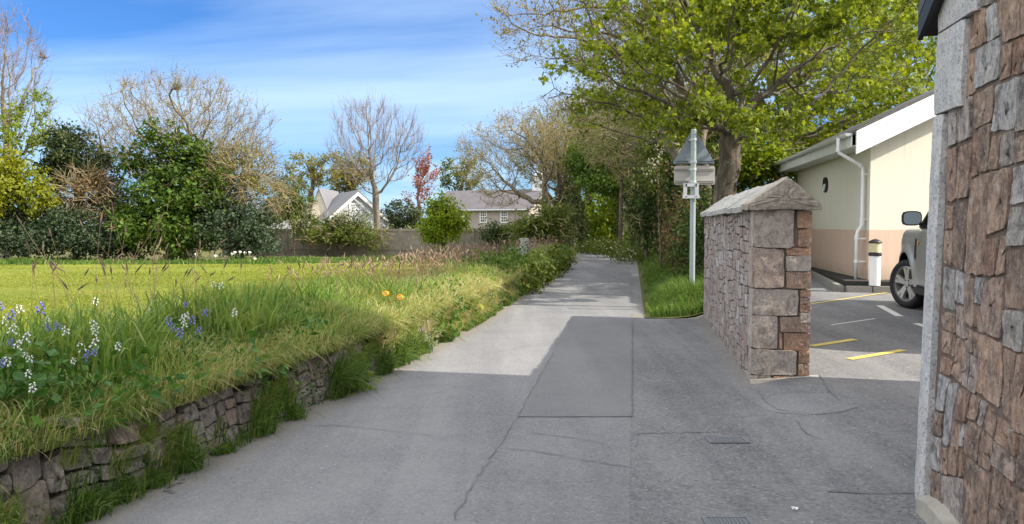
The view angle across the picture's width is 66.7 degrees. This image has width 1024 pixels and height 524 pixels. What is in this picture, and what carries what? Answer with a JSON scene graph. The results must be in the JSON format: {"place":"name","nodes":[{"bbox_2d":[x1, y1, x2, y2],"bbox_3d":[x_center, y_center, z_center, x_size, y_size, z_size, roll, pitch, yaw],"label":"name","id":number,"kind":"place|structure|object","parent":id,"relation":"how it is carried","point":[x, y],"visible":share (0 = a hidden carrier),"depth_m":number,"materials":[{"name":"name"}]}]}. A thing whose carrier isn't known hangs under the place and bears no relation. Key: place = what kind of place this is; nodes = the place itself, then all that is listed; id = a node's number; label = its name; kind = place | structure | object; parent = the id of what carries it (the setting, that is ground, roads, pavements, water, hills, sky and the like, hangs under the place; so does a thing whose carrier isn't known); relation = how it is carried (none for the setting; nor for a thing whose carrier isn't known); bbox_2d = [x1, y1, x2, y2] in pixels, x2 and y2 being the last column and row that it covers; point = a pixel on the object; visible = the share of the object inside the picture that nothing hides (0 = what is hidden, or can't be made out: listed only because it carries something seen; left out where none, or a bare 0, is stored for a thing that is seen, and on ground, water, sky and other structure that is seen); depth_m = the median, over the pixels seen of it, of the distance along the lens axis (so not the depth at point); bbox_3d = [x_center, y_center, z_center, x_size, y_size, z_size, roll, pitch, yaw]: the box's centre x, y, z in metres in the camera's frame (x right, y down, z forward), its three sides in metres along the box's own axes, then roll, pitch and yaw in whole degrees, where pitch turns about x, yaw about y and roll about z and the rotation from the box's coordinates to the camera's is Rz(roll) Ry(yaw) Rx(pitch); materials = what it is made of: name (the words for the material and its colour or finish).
{"place":"outdoors","nodes":[
{"label":"outdoors","id":0,"kind":"place"},
{"bbox_2d":[0,259,452,338],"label":"field","id":1,"kind":"structure","parent":0,"point":[70,266],"depth_m":21.70,"materials":[{"name":"green plant"}]},
{"bbox_2d":[0,242,582,523],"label":"bank","id":2,"kind":"structure","parent":0,"point":[25,451],"depth_m":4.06,"materials":[{"name":"green plant"}]},
{"bbox_2d":[0,357,25,405],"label":"white bluebell","id":3,"kind":"object","parent":2,"relation":"on","point":[10,397],"visible":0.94,"depth_m":3.88,"materials":[{"name":"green plant"}]},
{"bbox_2d":[4,369,45,413],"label":"white bluebell","id":4,"kind":"object","parent":2,"relation":"on","point":[27,410],"visible":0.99,"depth_m":3.83,"materials":[{"name":"green plant"}]},
{"bbox_2d":[16,382,53,431],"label":"white bluebell","id":5,"kind":"object","parent":2,"relation":"on","point":[35,426],"visible":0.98,"depth_m":3.74,"materials":[{"name":"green plant"}]},
{"bbox_2d":[0,339,131,434],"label":"leafy weed","id":6,"kind":"object","parent":2,"relation":"on","point":[40,380],"visible":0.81,"depth_m":4.05,"materials":[{"name":"green plant"}]},
{"bbox_2d":[95,344,222,403],"bbox_3d":[-2.235,0.670,4.526,0.874,0.390,0.694,0,3,0],"label":"leafy weed","id":7,"kind":"object","parent":2,"relation":"on","point":[153,393],"visible":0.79,"depth_m":4.53,"materials":[{"name":"green plant"}]},
{"bbox_2d":[210,330,303,390],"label":"leafy weed","id":8,"kind":"object","parent":2,"relation":"on","point":[264,379],"visible":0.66,"depth_m":5.59,"materials":[{"name":"green plant"}]},
{"bbox_2d":[0,248,550,523],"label":"bank weeds","id":9,"kind":"object","parent":2,"relation":"on","point":[190,328],"visible":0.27,"depth_m":5.94,"materials":[{"name":"green plant"}]},
{"bbox_2d":[16,205,564,357],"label":"grass seed heads","id":10,"kind":"object","parent":2,"relation":"attached to","point":[421,261],"depth_m":9.78,"materials":[{"name":"beige plant"}]},
{"bbox_2d":[262,303,334,350],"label":"leafy weed","id":11,"kind":"object","parent":2,"relation":"on","point":[306,325],"visible":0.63,"depth_m":6.31,"materials":[{"name":"green plant"}]},
{"bbox_2d":[450,239,540,283],"bbox_3d":[-0.410,-0.026,17.209,1.815,0.979,5.606,0,3,8],"label":"bramble patch","id":12,"kind":"object","parent":2,"relation":"on","point":[512,259],"visible":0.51,"depth_m":16.64,"materials":[{"name":"green plant"}]},
{"bbox_2d":[510,238,528,257],"bbox_3d":[0.213,-0.101,21.572,0.598,1.121,0.372,0,3,0],"label":"gate post","id":13,"kind":"object","parent":2,"relation":"on","point":[522,243],"visible":0.27,"depth_m":21.39,"materials":[{"name":"grey stone"}]},
{"bbox_2d":[512,243,577,293],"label":"ivy bank","id":14,"kind":"structure","parent":2,"relation":"on","point":[556,263],"depth_m":19.82,"materials":[{"name":"green plant"}]},
{"bbox_2d":[14,228,643,465],"bbox_3d":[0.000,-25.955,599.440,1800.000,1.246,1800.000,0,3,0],"label":"ground","id":15,"kind":"structure","parent":0,"point":[205,255],"depth_m":56.41,"materials":[{"name":"green plant"}]},
{"bbox_2d":[0,80,58,257],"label":"young leaf tree","id":16,"kind":"object","parent":15,"relation":"on","point":[7,132],"visible":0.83,"depth_m":44.55,"materials":[{"name":"green plant"}]},
{"bbox_2d":[0,144,64,258],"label":"yellow shrub","id":17,"kind":"object","parent":15,"relation":"on","point":[12,183],"visible":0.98,"depth_m":40.69,"materials":[{"name":"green plant"}]},
{"bbox_2d":[0,135,64,258],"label":"dark shrub","id":18,"kind":"object","parent":15,"relation":"on","point":[20,214],"visible":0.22,"depth_m":41.68,"materials":[{"name":"green plant"}]},
{"bbox_2d":[0,0,67,258],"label":"bare tree","id":19,"kind":"object","parent":15,"relation":"on","point":[2,83],"visible":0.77,"depth_m":46.64,"materials":[{"name":"brown plant"}]},
{"bbox_2d":[0,207,77,259],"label":"dark shrub","id":20,"kind":"object","parent":15,"relation":"on","point":[11,245],"visible":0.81,"depth_m":40.31,"materials":[{"name":"green plant"}]},
{"bbox_2d":[24,118,128,258],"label":"holm oak","id":21,"kind":"object","parent":15,"relation":"on","point":[61,145],"visible":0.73,"depth_m":43.19,"materials":[{"name":"green plant"}]},
{"bbox_2d":[34,150,131,258],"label":"brown thicket","id":22,"kind":"object","parent":15,"relation":"on","point":[79,191],"visible":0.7,"depth_m":41.89,"materials":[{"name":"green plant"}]},
{"bbox_2d":[34,203,144,260],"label":"dark shrub","id":23,"kind":"object","parent":15,"relation":"on","point":[88,244],"visible":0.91,"depth_m":40.50,"materials":[{"name":"green plant"}]},
{"bbox_2d":[58,96,134,258],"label":"bare tree","id":24,"kind":"object","parent":15,"relation":"on","point":[88,113],"visible":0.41,"depth_m":48.48,"materials":[{"name":"brown plant"}]},
{"bbox_2d":[82,169,152,259],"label":"dark shrub","id":25,"kind":"object","parent":15,"relation":"on","point":[110,205],"visible":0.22,"depth_m":42.45,"materials":[{"name":"green plant"}]},
{"bbox_2d":[103,116,233,260],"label":"green sycamore","id":26,"kind":"object","parent":15,"relation":"on","point":[177,210],"visible":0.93,"depth_m":41.27,"materials":[{"name":"green plant"}]},
{"bbox_2d":[79,58,281,258],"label":"bare tree","id":27,"kind":"object","parent":15,"relation":"on","point":[171,103],"visible":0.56,"depth_m":44.55,"materials":[{"name":"brown plant"}]},
{"bbox_2d":[174,133,257,259],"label":"dark shrub","id":28,"kind":"object","parent":15,"relation":"on","point":[221,181],"visible":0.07,"depth_m":43.73,"materials":[{"name":"green plant"}]},
{"bbox_2d":[180,186,291,259],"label":"dark shrub","id":29,"kind":"object","parent":15,"relation":"on","point":[244,231],"visible":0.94,"depth_m":41.07,"materials":[{"name":"green plant"}]},
{"bbox_2d":[0,254,473,264],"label":"hedge foot grass","id":30,"kind":"structure","parent":15,"relation":"on","point":[88,261],"depth_m":39.03,"materials":[{"name":"green plant"}]},
{"bbox_2d":[183,130,300,257],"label":"olive scrub","id":31,"kind":"object","parent":15,"relation":"on","point":[248,180],"visible":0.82,"depth_m":42.62,"materials":[{"name":"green plant"}]},
{"bbox_2d":[0,271,521,523],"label":"retaining wall","id":32,"kind":"structure","parent":15,"relation":"on","point":[44,483],"depth_m":4.42,"materials":[{"name":"grey stone"}]},
{"bbox_2d":[28,285,530,523],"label":"wall foot grass","id":33,"kind":"structure","parent":15,"relation":"on","point":[92,505],"depth_m":5.16,"materials":[{"name":"green plant"}]},
{"bbox_2d":[260,205,309,228],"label":"white cottage","id":34,"kind":"structure","parent":15,"relation":"on","point":[286,225],"depth_m":69.93,"materials":[{"name":"paint"}]},
{"bbox_2d":[260,170,325,255],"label":"tree","id":35,"kind":"object","parent":15,"relation":"on","point":[298,205],"visible":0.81,"depth_m":46.46,"materials":[{"name":"green plant"}]},
{"bbox_2d":[274,148,351,207],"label":"olive tree","id":36,"kind":"object","parent":15,"relation":"on","point":[317,179],"visible":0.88,"depth_m":71.41,"materials":[{"name":"green plant"}]},
{"bbox_2d":[306,188,338,226],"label":"cream house","id":37,"kind":"structure","parent":15,"relation":"on","point":[325,197],"depth_m":63.89,"materials":[{"name":"white paint"}]},
{"bbox_2d":[279,207,377,256],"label":"bramble scrub","id":38,"kind":"object","parent":15,"relation":"on","point":[329,222],"visible":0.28,"depth_m":49.58,"materials":[{"name":"green plant"}]},
{"bbox_2d":[292,204,393,257],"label":"bramble scrub","id":39,"kind":"object","parent":15,"relation":"on","point":[343,233],"visible":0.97,"depth_m":48.44,"materials":[{"name":"green plant"}]},
{"bbox_2d":[324,148,380,193],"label":"brown tree","id":40,"kind":"object","parent":15,"relation":"on","point":[348,185],"visible":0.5,"depth_m":75.09,"materials":[{"name":"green plant"}]},
{"bbox_2d":[317,190,388,228],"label":"grey house","id":41,"kind":"structure","parent":15,"relation":"on","point":[347,201],"depth_m":60.98,"materials":[{"name":"white paint"}]},
{"bbox_2d":[323,89,428,228],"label":"bare tree","id":42,"kind":"object","parent":15,"relation":"on","point":[375,193],"visible":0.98,"depth_m":51.56,"materials":[{"name":"brown plant"}]},
{"bbox_2d":[222,228,547,258],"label":"board fence","id":43,"kind":"object","parent":15,"relation":"on","point":[403,241],"visible":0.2,"depth_m":49.78,"materials":[{"name":"brown wood"}]},
{"bbox_2d":[380,196,426,228],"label":"dark bush","id":44,"kind":"object","parent":15,"relation":"on","point":[412,217],"visible":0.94,"depth_m":55.07,"materials":[{"name":"green plant"}]},
{"bbox_2d":[400,144,440,222],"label":"copper tree","id":45,"kind":"object","parent":15,"relation":"on","point":[422,169],"visible":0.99,"depth_m":59.70,"materials":[{"name":"red plant"}]},
{"bbox_2d":[412,188,474,257],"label":"bright bush","id":46,"kind":"object","parent":15,"relation":"on","point":[446,220],"visible":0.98,"depth_m":44.51,"materials":[{"name":"green plant"}]},
{"bbox_2d":[430,282,469,341],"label":"nettle clump","id":47,"kind":"object","parent":15,"relation":"on","point":[463,308],"visible":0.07,"depth_m":10.41,"materials":[{"name":"green plant"}]},
{"bbox_2d":[434,153,486,190],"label":"sparse tree","id":48,"kind":"object","parent":15,"relation":"on","point":[448,180],"visible":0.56,"depth_m":83.42,"materials":[{"name":"green plant"}]},
{"bbox_2d":[432,171,555,228],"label":"long house","id":49,"kind":"structure","parent":15,"relation":"on","point":[471,201],"depth_m":63.97,"materials":[{"name":"grey stone"}]},
{"bbox_2d":[473,217,516,248],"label":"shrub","id":50,"kind":"object","parent":15,"relation":"on","point":[493,236],"visible":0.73,"depth_m":47.20,"materials":[{"name":"green plant"}]},
{"bbox_2d":[445,101,580,242],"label":"bare tree","id":51,"kind":"object","parent":15,"relation":"on","point":[546,177],"visible":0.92,"depth_m":41.06,"materials":[{"name":"brown plant"}]},
{"bbox_2d":[497,189,577,248],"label":"green bush","id":52,"kind":"object","parent":15,"relation":"on","point":[548,222],"visible":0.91,"depth_m":33.74,"materials":[{"name":"green plant"}]},
{"bbox_2d":[505,86,602,224],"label":"lane tree","id":53,"kind":"object","parent":15,"relation":"on","point":[550,108],"visible":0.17,"depth_m":49.29,"materials":[{"name":"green plant"}]},
{"bbox_2d":[509,104,611,247],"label":"lane tree","id":54,"kind":"object","parent":15,"relation":"on","point":[559,189],"visible":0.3,"depth_m":41.62,"materials":[{"name":"brown plant"}]},
{"bbox_2d":[531,89,612,223],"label":"lane tree","id":55,"kind":"object","parent":15,"relation":"on","point":[588,203],"visible":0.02,"depth_m":54.62,"materials":[{"name":"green plant"}]},
{"bbox_2d":[536,116,614,246],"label":"lane tree","id":56,"kind":"object","parent":15,"relation":"on","point":[583,230],"visible":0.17,"depth_m":46.66,"materials":[{"name":"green plant"}]},
{"bbox_2d":[564,179,588,249],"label":"ivy mass","id":57,"kind":"object","parent":15,"relation":"on","point":[572,198],"visible":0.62,"depth_m":45.58,"materials":[{"name":"green plant"}]},
{"bbox_2d":[567,93,628,242],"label":"lane tree","id":58,"kind":"object","parent":15,"relation":"on","point":[617,220],"visible":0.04,"depth_m":47.74,"materials":[{"name":"green plant"}]},
{"bbox_2d":[568,193,660,243],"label":"tree","id":59,"kind":"object","parent":15,"relation":"on","point":[604,224],"visible":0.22,"depth_m":51.26,"materials":[{"name":"green plant"}]},
{"bbox_2d":[583,126,645,260],"bbox_3d":[4.741,-3.050,33.875,3.434,6.083,3.140,0,3,0],"label":"tree","id":60,"kind":"object","parent":15,"relation":"on","point":[620,206],"visible":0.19,"depth_m":33.84,"materials":[{"name":"green plant"}]},
{"bbox_2d":[581,54,738,186],"bbox_3d":[6.720,-4.305,32.983,7.658,9.299,5.154,0,3,0],"label":"lane tree","id":61,"kind":"object","parent":15,"relation":"on","point":[624,174],"visible":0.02,"depth_m":32.45,"materials":[{"name":"green plant"}]},
{"bbox_2d":[565,32,760,256],"bbox_3d":[5.364,-4.204,28.614,7.119,9.932,5.154,0,3,0],"label":"lane tree","id":62,"kind":"object","parent":15,"relation":"on","point":[613,143],"visible":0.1,"depth_m":28.16,"materials":[{"name":"green plant"}]},
{"bbox_2d":[563,17,785,250],"bbox_3d":[5.157,-3.899,24.574,7.278,9.231,5.314,0,3,0],"label":"lane tree","id":63,"kind":"object","parent":15,"relation":"on","point":[631,145],"visible":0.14,"depth_m":24.12,"materials":[{"name":"green plant"}]},
{"bbox_2d":[536,0,813,266],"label":"lane tree","id":64,"kind":"object","parent":15,"relation":"on","point":[672,152],"visible":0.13,"depth_m":20.23,"materials":[{"name":"green plant"}]},
{"bbox_2d":[760,115,847,183],"bbox_3d":[10.248,-2.778,27.448,3.672,5.305,3.400,-2,4,-43],"label":"understorey shrub","id":65,"kind":"object","parent":15,"relation":"on","point":[805,143],"visible":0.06,"depth_m":26.73,"materials":[{"name":"green plant"}]},
{"bbox_2d":[711,0,935,181],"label":"roadside tree","id":66,"kind":"object","parent":15,"relation":"on","point":[841,125],"visible":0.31,"depth_m":23.14,"materials":[{"name":"green plant"}]},
{"bbox_2d":[773,89,936,279],"bbox_3d":[10.788,-2.103,18.390,9.430,4.793,8.687,0,3,0],"label":"bungalow","id":67,"kind":"object","parent":15,"relation":"on","point":[864,184],"visible":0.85,"depth_m":14.63,"materials":[{"name":"paint"}]},
{"bbox_2d":[825,2,939,111],"bbox_3d":[14.681,-5.212,29.918,5.791,10.321,6.432,0,3,0],"label":"roadside tree","id":68,"kind":"object","parent":15,"relation":"on","point":[927,57],"visible":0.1,"depth_m":28.51,"materials":[{"name":"green plant"}]},
{"bbox_2d":[914,0,1023,523],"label":"stone building","id":69,"kind":"structure","parent":15,"relation":"on","point":[969,467],"depth_m":3.62,"materials":[{"name":"brown stone"}]},
{"bbox_2d":[74,252,643,523],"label":"road","id":70,"kind":"structure","parent":0,"point":[329,467],"depth_m":5.10,"materials":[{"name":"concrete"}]},
{"bbox_2d":[332,348,385,398],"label":"leafy weed","id":71,"kind":"object","parent":70,"relation":"on","point":[369,387],"visible":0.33,"depth_m":7.07,"materials":[{"name":"green plant"}]},
{"bbox_2d":[454,353,552,518],"bbox_3d":[0.100,1.191,6.579,0.050,0.001,5.278,0,3,9],"label":"road crack","id":72,"kind":"object","parent":70,"relation":"on","point":[497,446],"visible":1,"depth_m":5.08,"materials":[{"name":"grey asphalt"}]},
{"bbox_2d":[519,316,631,416],"bbox_3d":[1.011,1.062,9.472,0.988,0.001,6.898,0,3,8],"label":"road patch","id":73,"kind":"object","parent":70,"relation":"on","point":[587,372],"visible":1,"depth_m":7.86,"materials":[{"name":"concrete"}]},
{"bbox_2d":[568,262,632,308],"bbox_3d":[3.022,0.422,23.392,1.196,0.001,18.929,0,3,9],"label":"road patch","id":74,"kind":"object","parent":70,"relation":"on","point":[608,285],"visible":0.93,"depth_m":18.00,"materials":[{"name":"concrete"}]},
{"bbox_2d":[0,0,937,221],"label":"sky","id":75,"kind":"structure","parent":0,"point":[437,58],"materials":[{"name":"blue"}]},
{"bbox_2d":[578,247,703,317],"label":"verge","id":76,"kind":"structure","parent":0,"point":[645,302],"depth_m":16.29,"materials":[{"name":"green plant"}]},
{"bbox_2d":[557,135,650,242],"bbox_3d":[5.406,-3.325,37.811,6.181,5.899,4.728,-1,3,-18],"label":"dark canopy","id":77,"kind":"object","parent":76,"relation":"on","point":[577,168],"visible":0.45,"depth_m":36.91,"materials":[{"name":"green plant"}]},
{"bbox_2d":[575,229,664,263],"bbox_3d":[5.380,-0.820,37.200,3.972,1.466,15.668,0,3,0],"label":"cow parsley","id":78,"kind":"object","parent":76,"relation":"on","point":[600,246],"visible":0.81,"depth_m":36.49,"materials":[{"name":"green plant"}]},
{"bbox_2d":[622,132,657,250],"bbox_3d":[6.352,-3.247,33.947,3.455,5.950,3.274,-2,3,-32],"label":"ivy mass","id":79,"kind":"object","parent":76,"relation":"on","point":[635,195],"visible":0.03,"depth_m":33.90,"materials":[{"name":"green plant"}]},
{"bbox_2d":[619,164,665,260],"bbox_3d":[5.236,-2.075,29.903,2.298,4.261,2.864,0,3,0],"label":"ivy mass","id":80,"kind":"object","parent":76,"relation":"on","point":[641,223],"visible":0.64,"depth_m":29.68,"materials":[{"name":"green plant"}]},
{"bbox_2d":[630,127,679,268],"bbox_3d":[3.930,-1.825,21.596,1.630,4.299,1.992,0,3,0],"label":"hawthorn","id":81,"kind":"object","parent":76,"relation":"on","point":[656,159],"visible":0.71,"depth_m":21.52,"materials":[{"name":"green plant"}]},
{"bbox_2d":[651,159,711,271],"bbox_3d":[4.760,-1.369,21.294,1.806,3.457,5.055,0,3,9],"label":"beech hedge","id":82,"kind":"object","parent":76,"relation":"on","point":[669,226],"visible":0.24,"depth_m":20.34,"materials":[{"name":"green plant"}]},
{"bbox_2d":[654,130,719,258],"bbox_3d":[6.625,-2.470,30.432,2.204,4.894,15.738,0,3,9],"label":"ivy hedge","id":83,"kind":"object","parent":76,"relation":"on","point":[711,141],"visible":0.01,"depth_m":24.93,"materials":[{"name":"green plant"}]},
{"bbox_2d":[673,129,714,284],"bbox_3d":[3.325,-0.786,14.172,0.768,3.266,0.174,0,3,0],"label":"road sign","id":84,"kind":"object","parent":76,"relation":"on","point":[693,151],"visible":0.98,"depth_m":14.19,"materials":[{"name":"metal"}]},
{"bbox_2d":[661,185,738,276],"bbox_3d":[4.541,-0.690,18.056,1.616,2.438,4.059,2,3,30],"label":"green hedge","id":85,"kind":"object","parent":76,"relation":"on","point":[699,235],"visible":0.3,"depth_m":17.24,"materials":[{"name":"green plant"}]},
{"bbox_2d":[623,72,778,169],"bbox_3d":[6.807,-3.333,26.785,5.050,6.397,4.937,-2,3,-36],"label":"understorey shrub","id":86,"kind":"object","parent":76,"relation":"on","point":[719,121],"visible":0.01,"depth_m":26.39,"materials":[{"name":"green plant"}]},
{"bbox_2d":[529,0,936,204],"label":"sycamore","id":87,"kind":"object","parent":76,"relation":"on","point":[729,20],"visible":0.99,"depth_m":15.29,"materials":[{"name":"green plant"}]},
{"bbox_2d":[630,297,925,523],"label":"car park","id":88,"kind":"structure","parent":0,"point":[688,373],"depth_m":5.74,"materials":[{"name":"grey asphalt"}]},
{"bbox_2d":[704,436,749,443],"bbox_3d":[1.503,1.251,5.451,0.281,0.022,0.152,0,3,0],"label":"drain cover","id":89,"kind":"object","parent":88,"relation":"on","point":[726,440],"visible":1,"depth_m":5.43,"materials":[{"name":"metal"}]},
{"bbox_2d":[701,516,754,523],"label":"drain cover","id":90,"kind":"object","parent":88,"relation":"on","point":[727,520],"visible":1,"depth_m":3.95,"materials":[{"name":"metal"}]},
{"bbox_2d":[700,176,821,383],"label":"granite wall","id":91,"kind":"structure","parent":88,"relation":"on","point":[757,276],"depth_m":7.35,"materials":[{"name":"stone"}]},
{"bbox_2d":[755,393,858,414],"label":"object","id":92,"kind":"object","parent":88,"relation":"on","point":[812,404],"visible":1,"depth_m":6.37,"materials":[{"name":"concrete"}]},
{"bbox_2d":[809,339,856,345],"bbox_3d":[3.721,0.930,9.007,0.808,0.016,0.090,-2,3,-32],"label":"road marking","id":93,"kind":"object","parent":88,"relation":"on","point":[832,342],"visible":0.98,"depth_m":9.00,"materials":[{"name":"yellow paint"}]},
{"bbox_2d":[847,349,906,359],"bbox_3d":[3.897,0.985,8.310,0.952,0.018,0.090,-2,3,-31],"label":"road marking","id":94,"kind":"object","parent":88,"relation":"on","point":[875,354],"visible":1,"depth_m":8.30,"materials":[{"name":"yellow paint"}]},
{"bbox_2d":[890,211,928,307],"bbox_3d":[6.606,-0.240,10.236,2.400,2.039,4.740,1,3,13],"label":"parked car","id":95,"kind":"object","parent":88,"relation":"on","point":[907,281],"visible":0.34,"depth_m":11.65,"materials":[{"name":"silver metal"}]},
{"bbox_2d":[809,278,892,296],"bbox_3d":[11.049,0.274,18.532,15.217,0.393,10.500,0,3,0],"label":"car park surface","id":96,"kind":"object","parent":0,"point":[818,289],"visible":0.02,"depth_m":13.86,"materials":[{"name":"grey asphalt"}]},
{"bbox_2d":[475,0,711,208],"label":"budding tree","id":97,"kind":"object","parent":96,"relation":"on","point":[563,10],"visible":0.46,"depth_m":17.50,"materials":[{"name":"green plant"}]},
{"bbox_2d":[643,123,718,207],"bbox_3d":[5.196,-2.226,22.831,2.829,4.300,3.050,0,3,0],"label":"understorey shrub","id":98,"kind":"object","parent":96,"relation":"on","point":[711,148],"visible":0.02,"depth_m":22.52,"materials":[{"name":"green plant"}]},
{"bbox_2d":[665,170,785,215],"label":"understorey shrub","id":99,"kind":"object","parent":96,"relation":"on","point":[742,187],"visible":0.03,"depth_m":21.11,"materials":[{"name":"green plant"}]},
{"bbox_2d":[707,122,809,191],"bbox_3d":[6.551,-1.992,21.390,2.952,4.010,2.617,0,3,0],"label":"understorey shrub","id":100,"kind":"object","parent":96,"relation":"on","point":[758,164],"visible":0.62,"depth_m":20.94,"materials":[{"name":"green plant"}]},
{"bbox_2d":[806,270,844,291],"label":"kerb","id":101,"kind":"structure","parent":96,"relation":"on","point":[829,283],"depth_m":15.06,"materials":[{"name":"concrete"}]},
{"bbox_2d":[811,267,889,287],"bbox_3d":[8.443,0.287,17.059,3.402,0.140,6.512,1,3,12],"label":"gravel strip","id":102,"kind":"object","parent":96,"relation":"on","point":[844,279],"visible":0.18,"depth_m":14.80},
{"bbox_2d":[845,286,890,292],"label":"kerb","id":103,"kind":"structure","parent":96,"relation":"on","point":[868,289],"depth_m":13.97,"materials":[{"name":"concrete"}]},
{"bbox_2d":[868,239,882,285],"bbox_3d":[6.542,0.002,14.035,0.236,0.840,0.236,0,3,0],"label":"bollard light","id":104,"kind":"object","parent":103,"relation":"on","point":[875,253],"visible":1,"depth_m":13.96,"materials":[{"name":"white paint"}]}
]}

